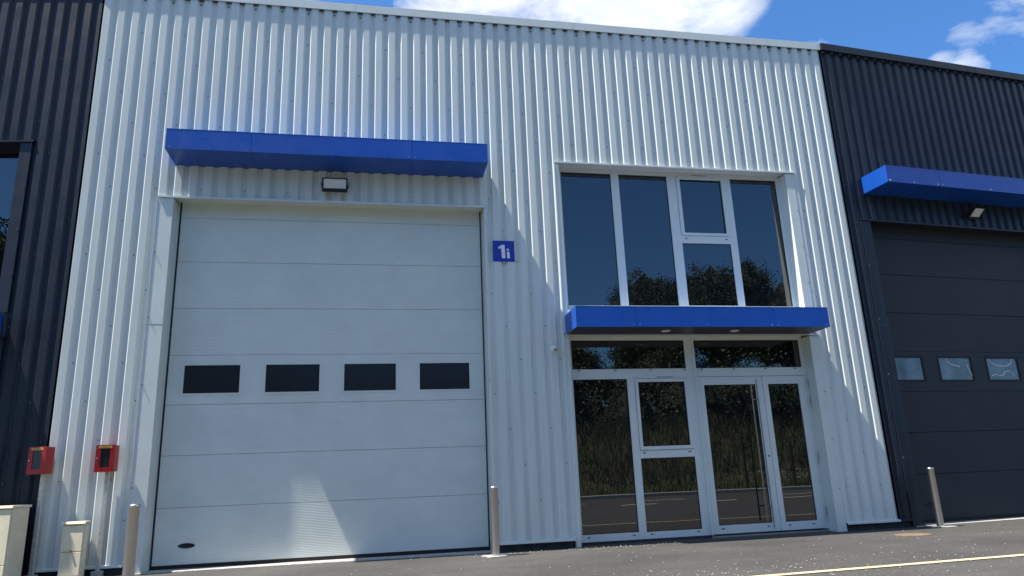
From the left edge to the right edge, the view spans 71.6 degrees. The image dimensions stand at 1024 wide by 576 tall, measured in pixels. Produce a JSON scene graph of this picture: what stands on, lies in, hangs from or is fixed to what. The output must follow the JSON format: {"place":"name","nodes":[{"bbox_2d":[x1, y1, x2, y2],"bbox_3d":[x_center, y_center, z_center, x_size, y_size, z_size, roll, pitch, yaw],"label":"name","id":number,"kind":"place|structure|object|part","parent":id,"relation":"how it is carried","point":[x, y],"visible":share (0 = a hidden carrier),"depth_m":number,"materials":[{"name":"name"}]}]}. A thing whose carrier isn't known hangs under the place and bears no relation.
{"place":"outdoors","nodes":[
{"label":"outdoors","id":0,"kind":"place"},
{"bbox_2d":[115,519,1023,575],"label":"apron","id":1,"kind":"object","parent":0,"point":[682,557],"depth_m":8.04,"materials":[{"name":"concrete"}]},
{"bbox_2d":[0,504,31,575],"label":"utility cabinet","id":2,"kind":"object","parent":1,"relation":"on","point":[13,523],"visible":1,"depth_m":7.88,"materials":[{"name":"beige plastic"}]},
{"bbox_3d":[-5.839,2.863,7.806,0.584,0.794,0.015,-3,-15,3],"label":"door","id":3,"kind":"part","parent":2,"relation":"part of","materials":[{"name":"beige plastic"}]},
{"bbox_2d":[25,446,54,575],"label":"fire cabinet","id":4,"kind":"object","parent":1,"relation":"on","point":[40,460],"visible":1,"depth_m":8.30,"materials":[{"name":"red metal"}]},
{"bbox_2d":[31,450,41,469],"bbox_3d":[-5.565,2.015,8.311,0.115,0.225,0.005,-3,-15,4],"label":"window pane","id":5,"kind":"structure","parent":4,"relation":"in","point":[36,460],"depth_m":8.31,"materials":[{"name":"clear glass"}]},
{"bbox_2d":[0,0,104,575],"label":"industrial unit","id":6,"kind":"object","parent":1,"relation":"on","point":[49,49],"visible":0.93,"depth_m":9.38,"materials":[{"name":"metal"}]},
{"bbox_2d":[0,148,19,275],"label":"window","id":7,"kind":"structure","parent":6,"relation":"in","point":[9,157],"depth_m":9.58,"materials":[{"name":"blue"}]},
{"bbox_2d":[57,521,91,575],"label":"utility cabinet","id":8,"kind":"object","parent":1,"relation":"on","point":[73,550],"visible":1,"depth_m":8.09,"materials":[{"name":"beige metal"}]},
{"bbox_3d":[-5.024,3.012,8.080,0.234,0.584,0.015,-2,-15,-2],"label":"door","id":9,"kind":"part","parent":8,"relation":"part of","materials":[{"name":"beige plastic"}]},
{"bbox_2d":[90,445,119,575],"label":"fire cabinet","id":10,"kind":"object","parent":1,"relation":"on","point":[106,458],"visible":1,"depth_m":8.45,"materials":[{"name":"red metal"}]},
{"bbox_2d":[99,449,110,466],"bbox_3d":[-4.853,2.027,8.464,0.115,0.225,0.005,1,-15,-11],"label":"window pane","id":11,"kind":"structure","parent":10,"relation":"in","point":[105,453],"depth_m":8.46,"materials":[{"name":"clear glass"}]},
{"bbox_2d":[122,504,140,575],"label":"bollard","id":12,"kind":"object","parent":1,"relation":"on","point":[130,552],"visible":1,"depth_m":6.49,"materials":[{"name":"metal"}]},
{"bbox_2d":[34,0,900,575],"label":"industrial unit","id":13,"kind":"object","parent":1,"relation":"on","point":[272,354],"visible":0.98,"depth_m":10.12,"materials":[{"name":"white metal"}]},
{"bbox_3d":[-2.447,1.142,9.659,4.196,4.830,0.067,1,-15,-11],"label":"garage door","id":14,"kind":"part","parent":13,"relation":"part of","materials":[{"name":"white metal"}]},
{"bbox_2d":[321,177,348,192],"bbox_3d":[-2.491,-1.436,9.984,0.370,0.199,0.147,1,-15,-11],"label":"floodlight","id":15,"kind":"object","parent":13,"relation":"attached to","point":[334,184],"visible":1,"depth_m":9.94,"materials":[{"name":"black metal"}]},
{"bbox_2d":[492,241,514,263],"bbox_3d":[-0.125,-0.517,10.294,0.320,0.342,0.046,1,-15,-11],"label":"number sign","id":16,"kind":"object","parent":13,"relation":"attached to","point":[503,252],"visible":1,"depth_m":10.28,"materials":[{"name":"blue metal"}]},
{"bbox_2d":[550,345,556,351],"bbox_3d":[0.595,0.852,10.005,0.092,0.092,0.078,1,-15,-11],"label":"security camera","id":17,"kind":"object","parent":13,"relation":"attached to","point":[553,348],"visible":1,"depth_m":9.98,"materials":[{"name":"white plastic"}]},
{"bbox_2d":[559,168,796,309],"bbox_3d":[2.574,-0.734,11.107,3.796,2.307,0.074,1,-15,-11],"label":"window","id":18,"kind":"structure","parent":13,"relation":"in","point":[631,238],"depth_m":11.11,"materials":[{"name":"blue glass"}]},
{"bbox_3d":[3.310,2.397,10.345,1.043,2.218,0.146,1,-15,-11],"label":"entrance door","id":19,"kind":"part","parent":13,"relation":"part of","materials":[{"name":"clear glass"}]},
{"bbox_3d":[4.181,2.414,10.543,0.727,2.218,0.083,1,-15,-11],"label":"entrance door","id":20,"kind":"part","parent":13,"relation":"part of","materials":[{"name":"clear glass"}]},
{"bbox_2d":[481,486,512,557],"bbox_3d":[-0.189,2.909,8.871,0.382,0.835,0.272,5,-17,-26],"label":"bollard","id":21,"kind":"object","parent":1,"relation":"on","point":[494,522],"visible":1,"depth_m":8.80,"materials":[{"name":"silver metal"}]},
{"bbox_2d":[356,524,1016,575],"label":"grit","id":22,"kind":"object","parent":1,"relation":"on","point":[756,563],"visible":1,"depth_m":7.17,"materials":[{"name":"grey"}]},
{"bbox_2d":[894,533,932,535],"bbox_3d":[5.243,3.227,9.281,0.488,0.006,0.386,1,-15,-11],"label":"manhole cover","id":23,"kind":"object","parent":1,"relation":"on","point":[916,534],"visible":1,"depth_m":9.26,"materials":[{"name":"beige metal"}]},
{"bbox_2d":[818,43,1023,527],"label":"industrial unit","id":24,"kind":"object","parent":1,"relation":"on","point":[929,154],"visible":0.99,"depth_m":11.96,"materials":[{"name":"metal"}]},
{"bbox_3d":[7.934,1.315,11.891,4.196,4.830,0.067,2,-16,-16],"label":"garage door","id":25,"kind":"part","parent":24,"relation":"part of","materials":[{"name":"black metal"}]},
{"bbox_2d":[965,206,985,219],"bbox_3d":[7.988,-1.300,12.221,0.260,0.197,0.219,2,-16,-16],"label":"floodlight","id":26,"kind":"object","parent":24,"relation":"attached to","point":[975,212],"visible":1,"depth_m":12.20,"materials":[{"name":"black metal"}]},
{"bbox_2d":[926,467,957,527],"bbox_3d":[6.189,3.037,10.322,0.382,0.835,0.272,-6,-15,12],"label":"bollard","id":27,"kind":"object","parent":1,"relation":"on","point":[935,498],"visible":0.99,"depth_m":10.28,"materials":[{"name":"metal"}]},
{"bbox_2d":[311,0,1023,73],"label":"sky","id":28,"kind":"structure","parent":0,"point":[987,34],"materials":[{"name":"blue"}]},
{"bbox_2d":[780,556,1023,575],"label":"road","id":29,"kind":"structure","parent":0,"point":[1008,566],"depth_m":6.32,"materials":[{"name":"grey asphalt"}]},
{"bbox_2d":[758,554,1023,575],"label":"white road line","id":30,"kind":"object","parent":29,"relation":"on","point":[891,565],"depth_m":6.61,"materials":[{"name":"paint"}]}
]}

